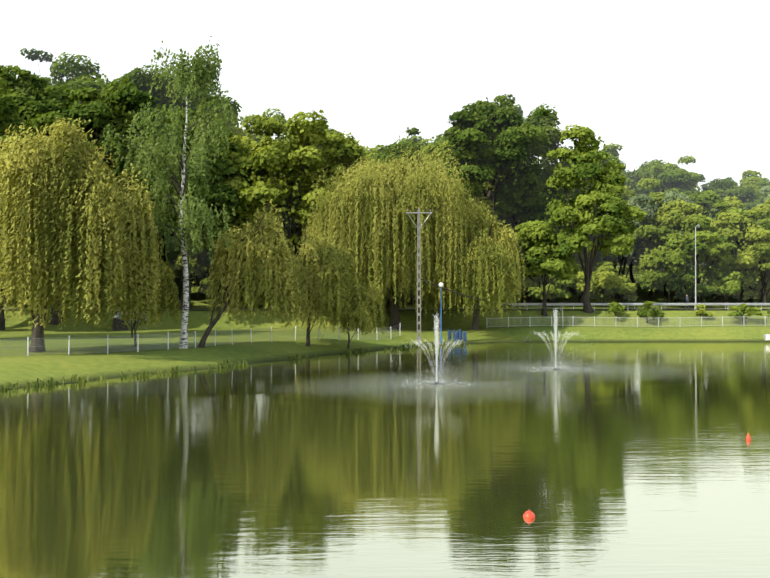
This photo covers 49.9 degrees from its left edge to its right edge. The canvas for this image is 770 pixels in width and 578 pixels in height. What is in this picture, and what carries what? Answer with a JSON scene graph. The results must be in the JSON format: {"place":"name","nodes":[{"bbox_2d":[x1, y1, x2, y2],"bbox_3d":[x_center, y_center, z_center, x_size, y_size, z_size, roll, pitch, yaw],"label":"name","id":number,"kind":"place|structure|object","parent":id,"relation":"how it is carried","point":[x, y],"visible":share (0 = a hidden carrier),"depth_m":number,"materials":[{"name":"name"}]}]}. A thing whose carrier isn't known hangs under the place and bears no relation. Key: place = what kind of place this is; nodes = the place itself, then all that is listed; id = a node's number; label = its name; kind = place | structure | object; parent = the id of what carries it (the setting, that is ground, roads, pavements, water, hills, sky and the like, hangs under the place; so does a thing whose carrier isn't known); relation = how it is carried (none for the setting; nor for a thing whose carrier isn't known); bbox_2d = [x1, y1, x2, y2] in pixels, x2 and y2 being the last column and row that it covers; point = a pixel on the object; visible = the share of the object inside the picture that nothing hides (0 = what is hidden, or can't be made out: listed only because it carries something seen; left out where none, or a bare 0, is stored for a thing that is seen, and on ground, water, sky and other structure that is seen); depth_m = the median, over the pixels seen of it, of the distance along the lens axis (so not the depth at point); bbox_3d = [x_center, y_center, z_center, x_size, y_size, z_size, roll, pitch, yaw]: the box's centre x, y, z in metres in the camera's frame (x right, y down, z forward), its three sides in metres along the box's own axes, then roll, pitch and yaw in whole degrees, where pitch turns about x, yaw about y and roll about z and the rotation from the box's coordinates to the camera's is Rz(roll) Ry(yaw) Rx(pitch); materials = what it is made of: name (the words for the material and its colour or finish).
{"place":"outdoors","nodes":[
{"label":"outdoors","id":0,"kind":"place"},
{"bbox_2d":[0,342,769,577],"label":"pond water","id":1,"kind":"structure","parent":0,"point":[237,471],"depth_m":23.95,"materials":[{"name":"green liquid"}]},
{"bbox_2d":[272,371,583,405],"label":"fountain ripples","id":2,"kind":"object","parent":1,"relation":"on","point":[434,387],"visible":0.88,"depth_m":45.30},
{"bbox_2d":[391,314,485,388],"bbox_3d":[2.954,3.362,46.923,6.319,4.191,6.300,0,0,-1],"label":"fountain","id":3,"kind":"object","parent":1,"relation":"on","point":[437,329],"visible":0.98,"depth_m":46.49,"materials":[{"name":"white liquid"}]},
{"bbox_2d":[448,329,466,342],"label":"blue enclosure","id":4,"kind":"object","parent":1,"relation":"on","point":[458,335],"visible":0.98,"depth_m":84.91,"materials":[{"name":"blue plastic"}]},
{"bbox_2d":[523,509,534,518],"bbox_3d":[3.263,5.121,18.722,0.269,0.304,0.262,0,0,-1],"label":"buoy","id":5,"kind":"object","parent":1,"relation":"on","point":[528,514],"visible":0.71,"depth_m":18.64,"materials":[{"name":"red plastic"}]},
{"bbox_2d":[416,360,684,383],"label":"fountain ripples","id":6,"kind":"object","parent":1,"relation":"on","point":[555,371],"visible":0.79,"depth_m":54.88},
{"bbox_2d":[521,308,595,372],"bbox_3d":[11.430,3.356,55.686,6.110,4.325,5.994,0,0,-1],"label":"fountain","id":7,"kind":"object","parent":1,"relation":"on","point":[555,335],"visible":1,"depth_m":55.70,"materials":[{"name":"white liquid"}]},
{"bbox_2d":[0,0,769,191],"bbox_3d":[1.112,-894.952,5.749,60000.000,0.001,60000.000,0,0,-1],"label":"sky","id":8,"kind":"structure","parent":0,"point":[666,81],"depth_m":3119.97,"materials":[{"name":"white"}]},
{"bbox_2d":[0,228,769,388],"bbox_3d":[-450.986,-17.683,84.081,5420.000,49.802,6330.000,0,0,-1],"label":"ground","id":9,"kind":"structure","parent":0,"point":[55,365],"depth_m":89.66,"materials":[{"name":"green plant"}]},
{"bbox_2d":[0,266,31,307],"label":"tree","id":10,"kind":"object","parent":9,"relation":"on","point":[2,280],"visible":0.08,"depth_m":109.47,"materials":[{"name":"green plant"}]},
{"bbox_2d":[0,66,44,252],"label":"tree","id":11,"kind":"object","parent":9,"relation":"on","point":[8,106],"visible":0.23,"depth_m":72.37,"materials":[{"name":"green plant"}]},
{"bbox_2d":[0,88,52,329],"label":"park tree","id":12,"kind":"object","parent":9,"relation":"on","point":[16,94],"depth_m":89.83,"materials":[{"name":"green plant"}]},
{"bbox_2d":[20,48,53,81],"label":"forest tree","id":13,"kind":"object","parent":9,"relation":"on","point":[46,56],"visible":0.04,"depth_m":145.24,"materials":[{"name":"green plant"}]},
{"bbox_2d":[15,72,64,96],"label":"forest tree","id":14,"kind":"object","parent":9,"relation":"on","point":[49,79],"depth_m":120.80,"materials":[{"name":"green plant"}]},
{"bbox_2d":[11,78,89,304],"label":"forest tree","id":15,"kind":"object","parent":9,"relation":"on","point":[23,88],"visible":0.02,"depth_m":110.08,"materials":[{"name":"green plant"}]},
{"bbox_2d":[0,64,128,324],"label":"park tree","id":16,"kind":"object","parent":9,"relation":"on","point":[44,105],"visible":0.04,"depth_m":92.70,"materials":[{"name":"green plant"}]},
{"bbox_2d":[0,114,165,352],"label":"willow tree","id":17,"kind":"object","parent":9,"relation":"on","point":[68,223],"visible":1,"depth_m":55.84,"materials":[{"name":"green plant"}]},
{"bbox_2d":[49,52,144,301],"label":"forest tree","id":18,"kind":"object","parent":9,"relation":"on","point":[64,68],"visible":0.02,"depth_m":117.91,"materials":[{"name":"green plant"}]},
{"bbox_2d":[22,76,207,329],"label":"park tree","id":19,"kind":"object","parent":9,"relation":"on","point":[122,100],"visible":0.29,"depth_m":89.26,"materials":[{"name":"green plant"}]},
{"bbox_2d":[114,308,146,336],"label":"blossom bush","id":20,"kind":"object","parent":9,"relation":"on","point":[117,315],"visible":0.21,"depth_m":76.70,"materials":[{"name":"green plant"}]},
{"bbox_2d":[108,243,181,347],"bbox_3d":[-18.714,0.516,63.025,6.180,8.483,4.809,0,-1,42],"label":"willow tree","id":21,"kind":"object","parent":9,"relation":"on","point":[165,287],"visible":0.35,"depth_m":62.22,"materials":[{"name":"green plant"}]},
{"bbox_2d":[158,229,165,261],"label":"forest tree","id":22,"kind":"object","parent":9,"relation":"on","point":[164,258],"depth_m":132.05,"materials":[{"name":"green plant"}]},
{"bbox_2d":[113,64,217,237],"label":"forest tree","id":23,"kind":"object","parent":9,"relation":"on","point":[142,80],"visible":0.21,"depth_m":118.58,"materials":[{"name":"green plant"}]},
{"bbox_2d":[102,36,238,348],"bbox_3d":[-15.274,-6.896,61.749,10.633,23.324,8.589,0,-1,38],"label":"birch tree","id":24,"kind":"object","parent":9,"relation":"on","point":[201,73],"visible":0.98,"depth_m":61.02,"materials":[{"name":"green plant"}]},
{"bbox_2d":[133,95,242,299],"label":"forest tree","id":25,"kind":"object","parent":9,"relation":"on","point":[225,100],"depth_m":116.26,"materials":[{"name":"green plant"}]},
{"bbox_2d":[128,107,258,309],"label":"park tree","id":26,"kind":"object","parent":9,"relation":"on","point":[216,195],"visible":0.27,"depth_m":96.66,"materials":[{"name":"green plant"}]},
{"bbox_2d":[170,247,223,300],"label":"tree","id":27,"kind":"object","parent":9,"relation":"on","point":[199,264],"visible":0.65,"depth_m":114.16,"materials":[{"name":"green plant"}]},
{"bbox_2d":[0,323,400,355],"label":"bank fence","id":28,"kind":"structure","parent":9,"relation":"on","point":[137,341],"depth_m":60.36,"materials":[{"name":"metal"}]},
{"bbox_2d":[166,118,260,280],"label":"forest tree","id":29,"kind":"object","parent":9,"relation":"on","point":[235,129],"depth_m":123.16,"materials":[{"name":"green plant"}]},
{"bbox_2d":[200,278,228,298],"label":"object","id":30,"kind":"object","parent":9,"relation":"on","point":[204,281],"visible":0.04,"depth_m":112.34,"materials":[{"name":"green plant"}]},
{"bbox_2d":[201,131,248,303],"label":"forest tree","id":31,"kind":"object","parent":9,"relation":"on","point":[235,135],"depth_m":113.56,"materials":[{"name":"green plant"}]},
{"bbox_2d":[0,339,463,390],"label":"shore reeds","id":32,"kind":"object","parent":9,"relation":"on","point":[80,380],"depth_m":52.22,"materials":[{"name":"green plant"}]},
{"bbox_2d":[177,118,298,308],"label":"park tree","id":33,"kind":"object","parent":9,"relation":"on","point":[244,144],"visible":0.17,"depth_m":99.25,"materials":[{"name":"green plant"}]},
{"bbox_2d":[236,126,265,140],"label":"forest tree","id":34,"kind":"object","parent":9,"relation":"on","point":[263,135],"depth_m":137.17,"materials":[{"name":"green plant"}]},
{"bbox_2d":[198,199,305,347],"bbox_3d":[-10.301,-1.113,64.993,8.279,11.881,7.022,0,0,-1],"label":"willow tree","id":35,"kind":"object","parent":9,"relation":"on","point":[274,283],"visible":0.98,"depth_m":63.46,"materials":[{"name":"green plant"}]},
{"bbox_2d":[240,114,275,141],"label":"forest tree","id":36,"kind":"object","parent":9,"relation":"on","point":[249,116],"depth_m":160.15,"materials":[{"name":"green plant"}]},
{"bbox_2d":[221,109,351,306],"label":"park tree","id":37,"kind":"object","parent":9,"relation":"on","point":[306,133],"visible":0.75,"depth_m":98.42,"materials":[{"name":"green plant"}]},
{"bbox_2d":[249,107,326,255],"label":"forest tree","id":38,"kind":"object","parent":9,"relation":"on","point":[281,119],"visible":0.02,"depth_m":124.04,"materials":[{"name":"green plant"}]},
{"bbox_2d":[276,128,343,290],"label":"forest tree","id":39,"kind":"object","parent":9,"relation":"on","point":[330,131],"depth_m":113.39,"materials":[{"name":"green plant"}]},
{"bbox_2d":[281,226,360,345],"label":"willow tree","id":40,"kind":"object","parent":9,"relation":"on","point":[318,281],"visible":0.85,"depth_m":70.20,"materials":[{"name":"green plant"}]},
{"bbox_2d":[276,131,372,248],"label":"park tree","id":41,"kind":"object","parent":9,"relation":"on","point":[347,147],"visible":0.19,"depth_m":102.29,"materials":[{"name":"green plant"}]},
{"bbox_2d":[315,135,374,156],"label":"forest tree","id":42,"kind":"object","parent":9,"relation":"on","point":[370,150],"depth_m":123.90,"materials":[{"name":"green plant"}]},
{"bbox_2d":[323,281,386,348],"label":"willow tree","id":43,"kind":"object","parent":9,"relation":"on","point":[367,310],"visible":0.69,"depth_m":72.97,"materials":[{"name":"green plant"}]},
{"bbox_2d":[320,149,403,249],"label":"forest tree","id":44,"kind":"object","parent":9,"relation":"on","point":[370,156],"depth_m":110.34,"materials":[{"name":"green plant"}]},
{"bbox_2d":[372,138,407,152],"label":"forest tree","id":45,"kind":"object","parent":9,"relation":"on","point":[378,147],"visible":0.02,"depth_m":136.81,"materials":[{"name":"green plant"}]},
{"bbox_2d":[296,144,485,328],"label":"willow tree","id":46,"kind":"object","parent":9,"relation":"on","point":[364,228],"visible":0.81,"depth_m":88.68,"materials":[{"name":"green plant"}]},
{"bbox_2d":[371,127,424,171],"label":"forest tree","id":47,"kind":"object","parent":9,"relation":"on","point":[414,131],"visible":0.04,"depth_m":120.81,"materials":[{"name":"green plant"}]},
{"bbox_2d":[379,270,416,301],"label":"tree","id":48,"kind":"object","parent":9,"relation":"on","point":[411,296],"visible":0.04,"depth_m":110.78,"materials":[{"name":"green plant"}]},
{"bbox_2d":[373,142,440,304],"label":"forest tree","id":49,"kind":"object","parent":9,"relation":"on","point":[384,154],"visible":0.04,"depth_m":114.95,"materials":[{"name":"green plant"}]},
{"bbox_2d":[398,135,423,143],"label":"forest tree","id":50,"kind":"object","parent":9,"relation":"on","point":[414,137],"depth_m":162.29,"materials":[{"name":"green plant"}]},
{"bbox_2d":[406,207,431,342],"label":"utility pole","id":51,"kind":"object","parent":9,"relation":"on","point":[418,212],"visible":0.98,"depth_m":82.28,"materials":[{"name":"grey concrete"}]},
{"bbox_2d":[421,279,561,307],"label":"service cable","id":52,"kind":"object","parent":51,"relation":"attached to","point":[487,301],"visible":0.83,"depth_m":86.08,"materials":[{"name":"black rubber"}]},
{"bbox_2d":[418,138,436,146],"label":"forest tree","id":53,"kind":"object","parent":9,"relation":"on","point":[423,141],"depth_m":145.76,"materials":[{"name":"green plant"}]},
{"bbox_2d":[439,283,442,341],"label":"park lamp","id":54,"kind":"object","parent":9,"relation":"on","point":[440,285],"visible":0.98,"depth_m":82.77,"materials":[{"name":"blue metal"}]},
{"bbox_2d":[414,128,479,164],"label":"forest tree","id":55,"kind":"object","parent":9,"relation":"on","point":[422,150],"depth_m":124.25,"materials":[{"name":"green plant"}]},
{"bbox_2d":[403,129,526,302],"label":"forest tree","id":56,"kind":"object","parent":9,"relation":"on","point":[475,188],"visible":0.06,"depth_m":114.43,"materials":[{"name":"green plant"}]},
{"bbox_2d":[418,195,525,329],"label":"willow tree","id":57,"kind":"object","parent":9,"relation":"on","point":[491,279],"visible":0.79,"depth_m":88.37,"materials":[{"name":"green plant"}]},
{"bbox_2d":[422,94,550,306],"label":"tall oak tree","id":58,"kind":"object","parent":9,"relation":"on","point":[476,121],"visible":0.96,"depth_m":109.97,"materials":[{"name":"green plant"}]},
{"bbox_2d":[502,100,523,117],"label":"forest tree","id":59,"kind":"object","parent":9,"relation":"on","point":[520,111],"depth_m":166.21,"materials":[{"name":"green plant"}]},
{"bbox_2d":[478,103,588,293],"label":"forest tree","id":60,"kind":"object","parent":9,"relation":"on","point":[551,119],"depth_m":120.89,"materials":[{"name":"green plant"}]},
{"bbox_2d":[480,124,589,302],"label":"forest tree","id":61,"kind":"object","parent":9,"relation":"on","point":[511,200],"visible":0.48,"depth_m":114.07,"materials":[{"name":"green plant"}]},
{"bbox_2d":[520,263,566,302],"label":"tree","id":62,"kind":"object","parent":9,"relation":"on","point":[529,282],"visible":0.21,"depth_m":116.12,"materials":[{"name":"green plant"}]},
{"bbox_2d":[508,194,579,301],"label":"tree","id":63,"kind":"object","parent":9,"relation":"on","point":[517,218],"visible":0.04,"depth_m":118.30,"materials":[{"name":"green plant"}]},
{"bbox_2d":[509,220,580,316],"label":"embankment tree","id":64,"kind":"object","parent":9,"relation":"on","point":[536,233],"visible":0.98,"depth_m":95.56,"materials":[{"name":"green plant"}]},
{"bbox_2d":[526,274,576,306],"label":"tree","id":65,"kind":"object","parent":9,"relation":"on","point":[538,292],"visible":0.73,"depth_m":112.60,"materials":[{"name":"green plant"}]},
{"bbox_2d":[556,264,595,302],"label":"tree","id":66,"kind":"object","parent":9,"relation":"on","point":[580,270],"visible":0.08,"depth_m":117.86,"materials":[{"name":"green plant"}]},
{"bbox_2d":[544,152,627,294],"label":"forest tree","id":67,"kind":"object","parent":9,"relation":"on","point":[611,157],"visible":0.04,"depth_m":124.65,"materials":[{"name":"green plant"}]},
{"bbox_2d":[534,108,646,312],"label":"embankment tree","id":68,"kind":"object","parent":9,"relation":"on","point":[579,217],"visible":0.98,"depth_m":96.14,"materials":[{"name":"green plant"}]},
{"bbox_2d":[571,247,615,266],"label":"tree","id":69,"kind":"object","parent":9,"relation":"on","point":[577,257],"visible":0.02,"depth_m":124.15,"materials":[{"name":"green plant"}]},
{"bbox_2d":[573,261,636,306],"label":"tree","id":70,"kind":"object","parent":9,"relation":"on","point":[603,277],"visible":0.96,"depth_m":112.26,"materials":[{"name":"green plant"}]},
{"bbox_2d":[569,197,656,298],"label":"silver tree","id":71,"kind":"object","parent":9,"relation":"on","point":[629,258],"visible":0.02,"depth_m":123.81,"materials":[{"name":"green plant"}]},
{"bbox_2d":[606,301,624,319],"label":"bush","id":72,"kind":"object","parent":9,"relation":"on","point":[615,307],"visible":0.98,"depth_m":95.95,"materials":[{"name":"green plant"}]},
{"bbox_2d":[601,143,633,188],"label":"forest tree","id":73,"kind":"object","parent":9,"relation":"on","point":[613,149],"visible":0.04,"depth_m":169.49,"materials":[{"name":"green plant"}]},
{"bbox_2d":[601,274,637,302],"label":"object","id":74,"kind":"object","parent":9,"relation":"on","point":[633,297],"visible":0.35,"depth_m":117.69,"materials":[{"name":"green plant"}]},
{"bbox_2d":[587,194,659,300],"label":"tree","id":75,"kind":"object","parent":9,"relation":"on","point":[642,198],"visible":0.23,"depth_m":121.03,"materials":[{"name":"green plant"}]},
{"bbox_2d":[486,303,769,310],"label":"guardrail","id":76,"kind":"object","parent":9,"relation":"on","point":[653,304],"visible":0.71,"depth_m":98.08,"materials":[{"name":"silver metal"}]},
{"bbox_2d":[487,316,769,327],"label":"bank railing","id":77,"kind":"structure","parent":9,"relation":"on","point":[594,325],"depth_m":93.09,"materials":[{"name":"grey metal"}]},
{"bbox_2d":[622,186,634,197],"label":"tree","id":78,"kind":"object","parent":9,"relation":"on","point":[631,192],"depth_m":133.81,"materials":[{"name":"green plant"}]},
{"bbox_2d":[629,178,660,282],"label":"tree","id":79,"kind":"object","parent":9,"relation":"on","point":[645,183],"visible":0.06,"depth_m":145.69,"materials":[{"name":"green plant"}]},
{"bbox_2d":[619,159,673,193],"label":"forest tree","id":80,"kind":"object","parent":9,"relation":"on","point":[636,174],"visible":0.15,"depth_m":178.16,"materials":[{"name":"green plant"}]},
{"bbox_2d":[636,301,664,322],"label":"bush","id":81,"kind":"object","parent":9,"relation":"on","point":[655,314],"visible":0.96,"depth_m":95.48,"materials":[{"name":"green plant"}]},
{"bbox_2d":[643,240,667,295],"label":"tree","id":82,"kind":"object","parent":9,"relation":"on","point":[665,285],"visible":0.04,"depth_m":128.04,"materials":[{"name":"green plant"}]},
{"bbox_2d":[621,191,693,297],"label":"silver tree","id":83,"kind":"object","parent":9,"relation":"on","point":[653,207],"visible":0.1,"depth_m":121.54,"materials":[{"name":"green plant"}]},
{"bbox_2d":[633,155,705,269],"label":"forest tree","id":84,"kind":"object","parent":9,"relation":"on","point":[670,176],"visible":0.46,"depth_m":167.02,"materials":[{"name":"green plant"}]},
{"bbox_2d":[635,245,709,306],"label":"tree","id":85,"kind":"object","parent":9,"relation":"on","point":[652,276],"visible":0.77,"depth_m":114.02,"materials":[{"name":"green plant"}]},
{"bbox_2d":[633,192,720,302],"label":"tree","id":86,"kind":"object","parent":9,"relation":"on","point":[668,215],"visible":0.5,"depth_m":117.59,"materials":[{"name":"green plant"}]},
{"bbox_2d":[660,229,715,302],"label":"tree","id":87,"kind":"object","parent":9,"relation":"on","point":[701,263],"visible":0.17,"depth_m":114.99,"materials":[{"name":"green plant"}]},
{"bbox_2d":[663,274,719,302],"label":"tree","id":88,"kind":"object","parent":9,"relation":"on","point":[701,289],"visible":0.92,"depth_m":111.23,"materials":[{"name":"green plant"}]},
{"bbox_2d":[660,213,736,302],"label":"tree","id":89,"kind":"object","parent":9,"relation":"on","point":[716,246],"visible":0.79,"depth_m":112.78,"materials":[{"name":"green plant"}]},
{"bbox_2d":[695,304,712,316],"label":"bush","id":90,"kind":"object","parent":9,"relation":"on","point":[701,311],"visible":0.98,"depth_m":96.19,"materials":[{"name":"green plant"}]},
{"bbox_2d":[674,190,742,278],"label":"tree","id":91,"kind":"object","parent":9,"relation":"on","point":[702,199],"visible":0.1,"depth_m":133.84,"materials":[{"name":"green plant"}]},
{"bbox_2d":[698,175,734,191],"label":"forest tree","id":92,"kind":"object","parent":9,"relation":"on","point":[705,185],"visible":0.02,"depth_m":208.59,"materials":[{"name":"green plant"}]},
{"bbox_2d":[692,254,750,302],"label":"tree","id":93,"kind":"object","parent":9,"relation":"on","point":[723,267],"visible":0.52,"depth_m":114.84,"materials":[{"name":"green plant"}]},
{"bbox_2d":[706,271,745,307],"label":"tree","id":94,"kind":"object","parent":9,"relation":"on","point":[731,284],"visible":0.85,"depth_m":111.98,"materials":[{"name":"green plant"}]},
{"bbox_2d":[702,178,762,221],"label":"forest tree","id":95,"kind":"object","parent":9,"relation":"on","point":[722,188],"visible":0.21,"depth_m":168.55,"materials":[{"name":"green plant"}]},
{"bbox_2d":[712,207,769,302],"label":"tree","id":96,"kind":"object","parent":9,"relation":"on","point":[731,229],"visible":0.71,"depth_m":116.39,"materials":[{"name":"green plant"}]},
{"bbox_2d":[712,200,769,302],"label":"tree","id":97,"kind":"object","parent":9,"relation":"on","point":[721,205],"visible":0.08,"depth_m":119.26,"materials":[{"name":"green plant"}]},
{"bbox_2d":[719,252,769,302],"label":"tree","id":98,"kind":"object","parent":9,"relation":"on","point":[753,283],"visible":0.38,"depth_m":117.04,"materials":[{"name":"green plant"}]},
{"bbox_2d":[720,196,769,297],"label":"tree","id":99,"kind":"object","parent":9,"relation":"on","point":[734,202],"visible":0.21,"depth_m":129.03,"materials":[{"name":"green plant"}]},
{"bbox_2d":[728,303,762,320],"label":"bush","id":100,"kind":"object","parent":9,"relation":"on","point":[752,311],"visible":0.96,"depth_m":95.08,"materials":[{"name":"green plant"}]},
{"bbox_2d":[733,170,769,275],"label":"forest tree","id":101,"kind":"object","parent":9,"relation":"on","point":[755,181],"visible":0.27,"depth_m":171.09,"materials":[{"name":"green plant"}]},
{"bbox_2d":[735,228,769,306],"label":"tree","id":102,"kind":"object","parent":9,"relation":"on","point":[762,246],"visible":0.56,"depth_m":113.22,"materials":[{"name":"green plant"}]},
{"bbox_2d":[756,279,769,293],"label":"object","id":103,"kind":"object","parent":9,"relation":"on","point":[759,286],"visible":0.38,"depth_m":117.59,"materials":[{"name":"green plant"}]},
{"bbox_2d":[757,185,769,207],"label":"tree","id":104,"kind":"object","parent":9,"relation":"on","point":[764,190],"visible":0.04,"depth_m":140.58,"materials":[{"name":"green plant"}]},
{"bbox_2d":[4,309,769,309],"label":"pavement","id":105,"kind":"structure","parent":0,"point":[469,309],"depth_m":99.46,"materials":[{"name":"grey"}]},
{"bbox_2d":[695,225,699,309],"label":"street lamp","id":106,"kind":"object","parent":105,"relation":"on","point":[698,226],"visible":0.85,"depth_m":99.24,"materials":[{"name":"silver metal"}]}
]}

